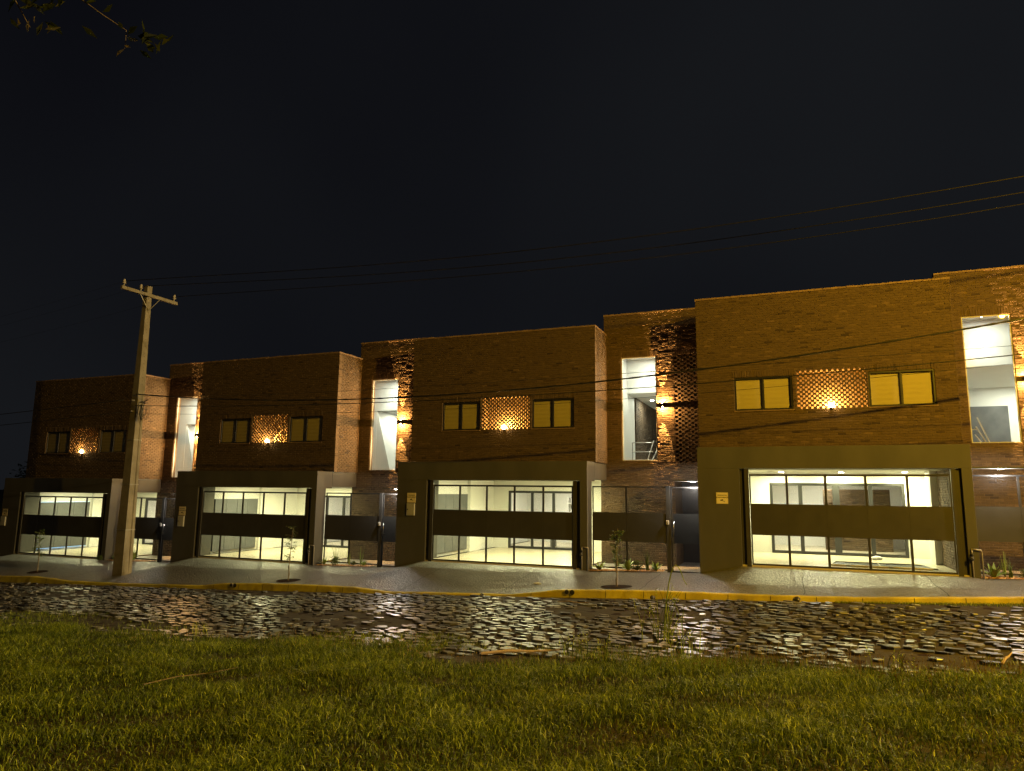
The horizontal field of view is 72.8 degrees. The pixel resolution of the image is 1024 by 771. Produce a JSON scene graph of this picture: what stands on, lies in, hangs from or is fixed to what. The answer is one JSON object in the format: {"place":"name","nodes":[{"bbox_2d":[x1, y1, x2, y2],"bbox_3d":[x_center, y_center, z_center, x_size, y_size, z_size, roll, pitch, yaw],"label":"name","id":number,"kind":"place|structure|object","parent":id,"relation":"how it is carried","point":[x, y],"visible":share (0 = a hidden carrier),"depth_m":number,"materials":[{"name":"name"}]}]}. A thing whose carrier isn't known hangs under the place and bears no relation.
{"place":"outdoors","nodes":[
{"label":"outdoors","id":0,"kind":"place"},
{"bbox_2d":[0,490,528,555],"bbox_3d":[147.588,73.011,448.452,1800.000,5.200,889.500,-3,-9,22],"label":"ground","id":1,"kind":"structure","parent":0,"point":[1,494],"depth_m":48.37,"materials":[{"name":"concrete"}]},
{"bbox_2d":[0,462,72,548],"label":"tree","id":2,"kind":"object","parent":1,"relation":"on","point":[18,475],"visible":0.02,"depth_m":42.07,"materials":[{"name":"green plant"}]},
{"bbox_2d":[0,582,1023,692],"bbox_3d":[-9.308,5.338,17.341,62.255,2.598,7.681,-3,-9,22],"label":"cobbled road","id":3,"kind":"structure","parent":0,"point":[781,612],"depth_m":13.22,"materials":[{"name":"grey stone"}]},
{"bbox_2d":[481,649,558,654],"bbox_3d":[0.126,3.905,10.201,1.168,0.069,0.048,2,-9,-9],"label":"plank","id":4,"kind":"object","parent":3,"relation":"on","point":[505,651],"visible":0.93,"depth_m":10.17,"materials":[{"name":"brown wood"}]},
{"bbox_2d":[1001,652,1011,664],"bbox_3d":[6.439,3.536,9.036,0.035,0.053,0.824,-7,-12,42],"label":"broken stick","id":5,"kind":"object","parent":3,"relation":"on","point":[1006,657],"visible":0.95,"depth_m":8.92,"materials":[{"name":"brown wood"}]},
{"bbox_2d":[0,582,1023,770],"bbox_3d":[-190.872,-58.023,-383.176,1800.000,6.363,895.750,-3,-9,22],"label":"ground","id":6,"kind":"structure","parent":0,"point":[609,611],"depth_m":8.35,"materials":[{"name":"green plant"}]},
{"bbox_2d":[8,0,172,58],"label":"overhanging tree","id":7,"kind":"object","parent":6,"relation":"on","point":[144,36],"visible":1,"depth_m":4.29,"materials":[{"name":"green plant"}]},
{"bbox_2d":[188,621,213,635],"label":"wild grass stalks","id":8,"kind":"object","parent":6,"relation":"on","point":[196,627],"visible":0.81,"depth_m":12.75,"materials":[{"name":"green plant"}]},
{"bbox_2d":[341,629,372,644],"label":"wild grass stalks","id":9,"kind":"object","parent":6,"relation":"on","point":[355,637],"visible":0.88,"depth_m":11.32,"materials":[{"name":"green plant"}]},
{"bbox_2d":[0,620,1023,770],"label":"grass","id":10,"kind":"structure","parent":6,"relation":"on","point":[138,657],"depth_m":6.65,"materials":[{"name":"green plant"}]},
{"bbox_2d":[143,667,237,684],"bbox_3d":[-3.919,3.569,8.561,0.012,0.092,1.330,-4,-10,29],"label":"dry stalk","id":11,"kind":"object","parent":10,"relation":"on","point":[181,676],"visible":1,"depth_m":8.39,"materials":[{"name":"brown plant"}]},
{"bbox_2d":[0,576,1023,603],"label":"kerb","id":12,"kind":"structure","parent":6,"relation":"on","point":[615,593],"depth_m":17.16,"materials":[{"name":"yellow concrete"}]},
{"bbox_2d":[564,590,573,594],"bbox_3d":[1.431,5.143,17.284,0.264,0.124,0.025,-3,-9,22],"label":"kerb drain","id":13,"kind":"object","parent":12,"relation":"attached to","point":[566,592],"visible":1,"depth_m":17.28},
{"bbox_2d":[0,600,1023,677],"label":"weeds","id":14,"kind":"object","parent":6,"relation":"on","point":[568,654],"visible":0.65,"depth_m":12.09,"materials":[{"name":"green plant"}]},
{"bbox_2d":[131,625,1023,687],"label":"seed heads","id":15,"kind":"object","parent":6,"relation":"on","point":[907,667],"visible":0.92,"depth_m":8.87,"materials":[{"name":"beige plant"}]},
{"bbox_2d":[558,633,610,657],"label":"wild grass stalks","id":16,"kind":"object","parent":6,"relation":"on","point":[606,644],"visible":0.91,"depth_m":10.02,"materials":[{"name":"green plant"}]},
{"bbox_2d":[632,565,686,643],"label":"wild grass stalks","id":17,"kind":"object","parent":6,"relation":"on","point":[666,618],"visible":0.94,"depth_m":11.22,"materials":[{"name":"green plant"}]},
{"bbox_2d":[657,623,701,657],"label":"wild grass stalks","id":18,"kind":"object","parent":6,"relation":"on","point":[689,644],"visible":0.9,"depth_m":9.85,"materials":[{"name":"green plant"}]},
{"bbox_2d":[865,647,917,671],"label":"wild grass stalks","id":19,"kind":"object","parent":6,"relation":"on","point":[899,661],"visible":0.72,"depth_m":8.68,"materials":[{"name":"green plant"}]},
{"bbox_2d":[0,554,1023,596],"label":"sidewalk","id":20,"kind":"structure","parent":0,"point":[468,578],"depth_m":19.71,"materials":[{"name":"concrete"}]},
{"bbox_2d":[27,570,47,572],"bbox_3d":[-17.514,6.876,25.641,0.806,0.062,0.600,-3,-9,22],"label":"planting hole","id":21,"kind":"object","parent":20,"relation":"on","point":[40,571],"visible":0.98,"depth_m":25.64,"materials":[{"name":"soil"}]},
{"bbox_2d":[34,530,44,571],"bbox_3d":[-17.581,6.172,25.756,0.459,1.649,0.431,1,-9,-2],"label":"sapling","id":22,"kind":"object","parent":21,"relation":"on","point":[39,553],"visible":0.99,"depth_m":25.79,"materials":[{"name":"green plant"}]},
{"bbox_2d":[0,362,237,562],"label":"brick townhouse","id":23,"kind":"structure","parent":20,"relation":"on","point":[65,493],"depth_m":30.45,"materials":[{"name":"brick"}]},
{"bbox_2d":[0,516,5,525],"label":"meter box","id":24,"kind":"object","parent":23,"relation":"attached to","point":[3,521],"visible":1,"depth_m":30.41,"materials":[{"name":"beige metal"}]},
{"bbox_2d":[2,509,7,515],"bbox_3d":[-22.261,5.562,30.511,0.368,0.300,0.008,-3,-9,22],"label":"warning sign","id":25,"kind":"object","parent":23,"relation":"attached to","point":[4,512],"visible":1,"depth_m":30.50,"materials":[{"name":"yellow metal"}]},
{"bbox_2d":[36,502,57,547],"bbox_3d":[-21.034,6.313,31.435,0.023,2.020,0.781,-3,-9,22],"label":"cabinet door","id":26,"kind":"structure","parent":23,"relation":"in","point":[50,504],"depth_m":31.42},
{"bbox_2d":[46,431,69,453],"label":"window","id":27,"kind":"structure","parent":23,"relation":"in","point":[54,439],"depth_m":31.31,"materials":[{"name":"glass"}]},
{"bbox_2d":[53,502,73,546],"bbox_3d":[-20.738,6.427,32.162,0.023,2.020,0.781,-3,-9,22],"label":"cabinet door","id":28,"kind":"structure","parent":23,"relation":"in","point":[62,508],"depth_m":32.11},
{"bbox_2d":[70,502,89,545],"bbox_3d":[-20.442,6.541,32.889,0.023,2.020,0.781,-3,-9,22],"label":"cabinet door","id":29,"kind":"structure","parent":23,"relation":"in","point":[78,505],"depth_m":32.84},
{"bbox_2d":[97,430,126,453],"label":"window","id":30,"kind":"structure","parent":23,"relation":"in","point":[107,445],"depth_m":30.04,"materials":[{"name":"glass"}]},
{"bbox_2d":[142,499,156,544],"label":"sliding door","id":31,"kind":"structure","parent":23,"relation":"in","point":[146,508],"depth_m":35.43,"materials":[{"name":"metal"}]},
{"bbox_2d":[172,396,197,476],"bbox_3d":[-14.337,2.262,30.492,1.180,3.560,0.055,-3,-9,22],"label":"tall window","id":32,"kind":"structure","parent":23,"relation":"in","point":[195,396],"depth_m":30.67,"materials":[{"name":"white glass"}]},
{"bbox_2d":[112,279,177,582],"bbox_3d":[-13.500,1.619,25.267,1.033,10.850,2.440,-3,-9,22],"label":"utility pole","id":33,"kind":"object","parent":20,"relation":"on","point":[123,554],"visible":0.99,"depth_m":25.13,"materials":[{"name":"concrete"}]},
{"bbox_2d":[128,176,1023,280],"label":"power line","id":34,"kind":"object","parent":33,"relation":"attached to","point":[614,239],"visible":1,"depth_m":18.14,"materials":[{"name":"metal"}]},
{"bbox_2d":[135,353,1023,405],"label":"cable","id":35,"kind":"object","parent":33,"relation":"attached to","point":[646,387],"visible":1,"depth_m":18.19,"materials":[{"name":"black rubber"}]},
{"bbox_2d":[136,317,1023,400],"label":"cable","id":36,"kind":"object","parent":33,"relation":"attached to","point":[967,328],"visible":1,"depth_m":18.51,"materials":[{"name":"black rubber"}]},
{"bbox_2d":[142,192,1023,286],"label":"power line","id":37,"kind":"object","parent":33,"relation":"attached to","point":[622,251],"visible":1,"depth_m":18.72,"materials":[{"name":"metal"}]},
{"bbox_2d":[176,203,1023,296],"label":"power line","id":38,"kind":"object","parent":33,"relation":"attached to","point":[634,259],"visible":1,"depth_m":20.16,"materials":[{"name":"metal"}]},
{"bbox_2d":[222,345,1017,395],"bbox_3d":[2.796,-0.526,18.971,35.401,0.618,0.012,-3,-9,22],"label":"cable","id":39,"kind":"object","parent":33,"relation":"attached to","point":[640,372],"visible":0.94,"depth_m":18.62,"materials":[{"name":"black rubber"}]},
{"bbox_2d":[280,363,1018,413],"bbox_3d":[2.754,-0.084,18.811,35.400,1.142,0.012,-3,-9,22],"label":"cable","id":40,"kind":"object","parent":33,"relation":"attached to","point":[668,395],"visible":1,"depth_m":18.08,"materials":[{"name":"black rubber"}]},
{"bbox_2d":[276,579,300,581],"bbox_3d":[-6.841,5.953,21.224,0.806,0.048,0.600,-3,-9,22],"label":"planting hole","id":41,"kind":"object","parent":20,"relation":"on","point":[286,580],"visible":0.98,"depth_m":21.18,"materials":[{"name":"soil"}]},
{"bbox_2d":[284,526,296,579],"bbox_3d":[-6.824,5.199,21.314,0.469,1.747,0.405,-3,-9,22],"label":"sapling","id":42,"kind":"object","parent":41,"relation":"on","point":[290,548],"visible":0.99,"depth_m":21.32,"materials":[{"name":"green plant"}]},
{"bbox_2d":[170,337,433,567],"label":"brick townhouse","id":43,"kind":"structure","parent":20,"relation":"on","point":[317,476],"depth_m":26.66,"materials":[{"name":"brick"}]},
{"bbox_2d":[177,516,184,525],"bbox_3d":[-12.728,5.209,26.694,0.310,0.400,0.059,-3,-9,22],"label":"meter box","id":44,"kind":"object","parent":43,"relation":"attached to","point":[180,521],"visible":1,"depth_m":26.67,"materials":[{"name":"beige metal"}]},
{"bbox_2d":[179,506,185,514],"bbox_3d":[-12.703,4.832,26.771,0.368,0.330,0.008,-3,-9,22],"label":"warning sign","id":45,"kind":"object","parent":43,"relation":"attached to","point":[182,510],"visible":1,"depth_m":26.77,"materials":[{"name":"yellow metal"}]},
{"bbox_2d":[212,499,226,550],"bbox_3d":[-11.652,5.541,27.664,0.023,2.020,0.583,-3,-9,22],"label":"cabinet door","id":46,"kind":"structure","parent":43,"relation":"in","point":[215,542],"depth_m":27.58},
{"bbox_2d":[223,499,237,549],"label":"cabinet door","id":47,"kind":"structure","parent":43,"relation":"in","point":[233,509],"depth_m":28.19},
{"bbox_2d":[220,418,250,443],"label":"window","id":48,"kind":"structure","parent":43,"relation":"in","point":[230,428],"depth_m":27.61,"materials":[{"name":"glass"}]},
{"bbox_2d":[234,499,247,548],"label":"cabinet door","id":49,"kind":"structure","parent":43,"relation":"in","point":[239,509],"depth_m":28.71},
{"bbox_2d":[245,499,257,547],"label":"cabinet door","id":50,"kind":"structure","parent":43,"relation":"in","point":[251,501],"depth_m":29.29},
{"bbox_2d":[288,416,322,442],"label":"window","id":51,"kind":"structure","parent":43,"relation":"in","point":[305,429],"depth_m":26.34,"materials":[{"name":"glass"}]},
{"bbox_2d":[323,496,349,547],"bbox_3d":[-7.921,6.101,31.200,3.020,2.280,0.100,-3,-9,22],"label":"sliding door","id":52,"kind":"structure","parent":43,"relation":"in","point":[344,499],"depth_m":31.11,"materials":[{"name":"metal"}]},
{"bbox_2d":[369,379,398,470],"bbox_3d":[-4.918,1.509,26.812,1.180,3.530,0.055,-3,-9,22],"label":"tall window","id":53,"kind":"structure","parent":43,"relation":"in","point":[385,379],"depth_m":26.93,"materials":[{"name":"white glass"}]},
{"bbox_2d":[307,544,313,565],"bbox_3d":[-7.041,5.934,24.235,0.297,0.757,0.110,-3,-9,22],"label":"water tap","id":54,"kind":"object","parent":20,"relation":"on","point":[308,550],"visible":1,"depth_m":24.24,"materials":[{"name":"metal"}]},
{"bbox_2d":[319,564,373,566],"bbox_3d":[-5.787,6.225,24.083,2.200,0.056,0.540,-3,-9,22],"label":"planting bed","id":55,"kind":"object","parent":20,"relation":"on","point":[347,565],"visible":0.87,"depth_m":23.99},
{"bbox_2d":[331,556,341,564],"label":"shrub","id":56,"kind":"object","parent":55,"relation":"in","point":[335,560],"visible":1,"depth_m":24.19,"materials":[{"name":"green plant"}]},
{"bbox_2d":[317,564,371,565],"bbox_3d":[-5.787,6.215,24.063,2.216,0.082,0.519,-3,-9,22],"label":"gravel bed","id":57,"kind":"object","parent":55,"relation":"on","point":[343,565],"visible":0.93,"depth_m":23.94,"materials":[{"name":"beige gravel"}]},
{"bbox_2d":[10,560,966,602],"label":"pavement joints","id":58,"kind":"object","parent":20,"relation":"on","point":[536,569],"visible":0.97,"depth_m":18.07,"materials":[{"name":"grey concrete"}]},
{"bbox_2d":[394,308,699,572],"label":"brick townhouse","id":59,"kind":"structure","parent":20,"relation":"on","point":[561,483],"depth_m":23.11,"materials":[{"name":"brick"}]},
{"bbox_2d":[406,503,414,515],"bbox_3d":[-3.385,4.133,23.176,0.310,0.400,0.059,-3,-9,22],"label":"meter box","id":60,"kind":"object","parent":59,"relation":"attached to","point":[410,509],"visible":1,"depth_m":23.15,"materials":[{"name":"beige metal"}]},
{"bbox_2d":[407,493,415,502],"bbox_3d":[-3.365,3.756,23.254,0.357,0.320,0.008,-3,-9,22],"label":"warning sign","id":61,"kind":"object","parent":59,"relation":"attached to","point":[411,497],"visible":1,"depth_m":23.25,"materials":[{"name":"yellow metal"}]},
{"bbox_2d":[437,494,445,553],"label":"cabinet door","id":62,"kind":"structure","parent":59,"relation":"in","point":[442,549],"depth_m":24.15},
{"bbox_2d":[445,494,453,551],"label":"cabinet door","id":63,"kind":"structure","parent":59,"relation":"in","point":[450,499],"depth_m":24.69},
{"bbox_2d":[452,494,458,550],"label":"cabinet door","id":64,"kind":"structure","parent":59,"relation":"in","point":[456,500],"depth_m":25.16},
{"bbox_2d":[441,402,479,431],"bbox_3d":[-1.750,1.082,24.042,1.490,1.006,0.131,-3,-9,22],"label":"window","id":65,"kind":"structure","parent":59,"relation":"in","point":[454,419],"depth_m":24.08,"materials":[{"name":"glass"}]},
{"bbox_2d":[460,494,467,549],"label":"cabinet door","id":66,"kind":"structure","parent":59,"relation":"in","point":[465,499],"depth_m":25.81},
{"bbox_2d":[508,491,571,550],"bbox_3d":[1.269,5.358,27.690,3.020,2.280,0.100,-3,-9,22],"label":"sliding door","id":67,"kind":"structure","parent":59,"relation":"in","point":[532,546],"depth_m":27.72,"materials":[{"name":"metal"}]},
{"bbox_2d":[532,398,573,428],"bbox_3d":[1.349,0.930,22.804,1.510,1.006,0.131,-3,-9,22],"label":"window","id":68,"kind":"structure","parent":59,"relation":"in","point":[548,415],"depth_m":22.84,"materials":[{"name":"glass"}]},
{"bbox_2d":[579,546,588,570],"bbox_3d":[2.149,5.187,20.726,0.297,0.757,0.110,-3,-9,22],"label":"water tap","id":69,"kind":"object","parent":59,"relation":"attached to","point":[581,554],"visible":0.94,"depth_m":20.74,"materials":[{"name":"metal"}]},
{"bbox_2d":[621,356,657,460],"bbox_3d":[4.272,0.771,23.302,1.180,3.500,0.055,-3,-9,22],"label":"tall window","id":70,"kind":"structure","parent":59,"relation":"in","point":[650,356],"depth_m":23.32,"materials":[{"name":"white glass"}]},
{"bbox_2d":[682,483,699,562],"bbox_3d":[6.303,4.642,23.523,1.012,2.640,0.070,-3,-9,22],"label":"entry door","id":71,"kind":"structure","parent":59,"relation":"in","point":[685,494],"depth_m":23.63,"materials":[{"name":"metal"}]},
{"bbox_2d":[601,585,631,587],"bbox_3d":[2.627,5.065,17.511,0.806,0.045,0.600,-3,-9,22],"label":"planting hole","id":72,"kind":"object","parent":20,"relation":"on","point":[615,586],"visible":0.98,"depth_m":17.47,"materials":[{"name":"soil"}]},
{"bbox_2d":[608,528,624,585],"bbox_3d":[2.677,4.412,17.605,0.410,1.550,0.400,-5,-10,31],"label":"sapling","id":73,"kind":"object","parent":72,"relation":"on","point":[613,537],"visible":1,"depth_m":17.63,"materials":[{"name":"green plant"}]},
{"bbox_2d":[590,568,664,571],"bbox_3d":[3.406,5.457,20.555,2.222,0.112,0.511,-3,-9,22],"label":"gravel bed","id":74,"kind":"object","parent":20,"relation":"on","point":[660,570],"visible":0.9,"depth_m":20.51,"materials":[{"name":"beige gravel"}]},
{"bbox_2d":[592,562,605,569],"bbox_3d":[2.582,5.400,20.892,0.622,0.267,0.638,7,-11,-36],"label":"agave","id":75,"kind":"object","parent":74,"relation":"on","point":[598,566],"visible":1,"depth_m":20.82,"materials":[{"name":"green plant"}]},
{"bbox_2d":[620,559,633,569],"bbox_3d":[3.431,5.283,20.549,0.835,0.348,0.432,-6,-11,39],"label":"agave","id":76,"kind":"object","parent":74,"relation":"on","point":[627,564],"visible":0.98,"depth_m":20.50,"materials":[{"name":"green plant"}]},
{"bbox_2d":[632,560,643,570],"bbox_3d":[3.695,5.292,20.431,0.441,0.310,0.420,3,-9,-13],"label":"shrub","id":77,"kind":"object","parent":74,"relation":"on","point":[636,564],"visible":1,"depth_m":20.42,"materials":[{"name":"green plant"}]},
{"bbox_2d":[643,549,659,569],"bbox_3d":[4.013,5.022,20.320,0.798,0.784,0.614,3,-9,-14],"label":"grass clump","id":78,"kind":"object","parent":74,"relation":"on","point":[647,562],"visible":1,"depth_m":20.33,"materials":[{"name":"green plant"}]},
{"bbox_2d":[650,562,660,570],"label":"agave","id":79,"kind":"object","parent":74,"relation":"on","point":[655,567],"visible":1,"depth_m":20.15,"materials":[{"name":"green plant"}]},
{"bbox_2d":[694,265,1023,578],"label":"brick townhouse","id":80,"kind":"structure","parent":20,"relation":"on","point":[922,467],"depth_m":19.39,"materials":[{"name":"brick"}]},
{"bbox_2d":[716,492,727,503],"bbox_3d":[5.850,3.135,19.340,0.341,0.310,0.008,-3,-9,22],"label":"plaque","id":81,"kind":"object","parent":80,"relation":"attached to","point":[721,498],"visible":1,"depth_m":19.34,"materials":[{"name":"yellow metal"}]},
{"bbox_2d":[734,376,794,411],"bbox_3d":[7.314,0.247,20.222,1.650,1.006,0.131,-3,-9,22],"label":"window","id":82,"kind":"structure","parent":80,"relation":"in","point":[774,398],"depth_m":20.26,"materials":[{"name":"glass"}]},
{"bbox_2d":[769,483,908,557],"bbox_3d":[10.433,4.291,22.339,3.960,2.280,0.100,-3,-9,22],"label":"sliding door","id":83,"kind":"structure","parent":80,"relation":"in","point":[837,485],"depth_m":22.25,"materials":[{"name":"metal"}]},
{"bbox_2d":[868,369,938,407],"bbox_3d":[10.603,0.085,18.909,1.660,1.006,0.131,-3,-9,22],"label":"window","id":84,"kind":"structure","parent":80,"relation":"in","point":[913,389],"depth_m":18.93,"materials":[{"name":"glass"}]},
{"bbox_2d":[969,549,984,579],"bbox_3d":[11.287,4.351,16.877,0.297,0.757,0.110,-3,-9,22],"label":"water tap","id":85,"kind":"object","parent":80,"relation":"attached to","point":[971,557],"visible":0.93,"depth_m":16.89,"materials":[{"name":"metal"}]},
{"bbox_2d":[961,314,1021,442],"bbox_3d":[13.412,-0.196,19.473,1.180,3.620,0.055,-3,-9,22],"label":"tall window","id":86,"kind":"structure","parent":80,"relation":"in","point":[1000,314],"depth_m":19.41,"materials":[{"name":"white glass"}]},
{"bbox_2d":[981,576,1023,578],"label":"gravel bed","id":87,"kind":"object","parent":20,"relation":"on","point":[999,577],"visible":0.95,"depth_m":16.89,"materials":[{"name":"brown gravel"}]},
{"bbox_2d":[981,563,1010,576],"bbox_3d":[11.815,4.517,16.995,0.738,0.346,0.618,-3,-9,22],"label":"agave","id":88,"kind":"object","parent":87,"relation":"on","point":[994,571],"visible":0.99,"depth_m":16.94,"materials":[{"name":"green plant"}]},
{"bbox_2d":[1000,555,1006,576],"bbox_3d":[12.069,4.381,16.998,0.237,0.632,0.201,4,-9,-23],"label":"reed plant","id":89,"kind":"object","parent":87,"relation":"on","point":[1004,570],"visible":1,"depth_m":16.99,"materials":[{"name":"green plant"}]},
{"bbox_2d":[1004,560,1013,577],"bbox_3d":[12.113,4.423,16.934,0.584,0.520,0.600,-1,-9,9],"label":"grass clump","id":90,"kind":"object","parent":87,"relation":"on","point":[1011,573],"visible":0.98,"depth_m":16.87,"materials":[{"name":"green plant"}]},
{"bbox_2d":[0,0,1023,592],"label":"sky","id":91,"kind":"structure","parent":0,"point":[268,136],"materials":[{"name":"black"}]},
{"bbox_2d":[872,556,881,559],"bbox_3d":[10.891,5.146,20.745,0.318,0.122,0.192,-3,-9,22],"label":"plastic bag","id":92,"kind":"object","parent":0,"point":[878,557],"visible":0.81,"depth_m":20.68,"materials":[{"name":"white plastic"}]},
{"bbox_2d":[831,561,938,569],"bbox_3d":[10.004,4.875,18.845,2.543,0.041,1.084,-3,-9,22],"label":"metal grille panel","id":93,"kind":"object","parent":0,"point":[846,563],"visible":0.88,"depth_m":18.80,"materials":[{"name":"grey metal"}]}
]}

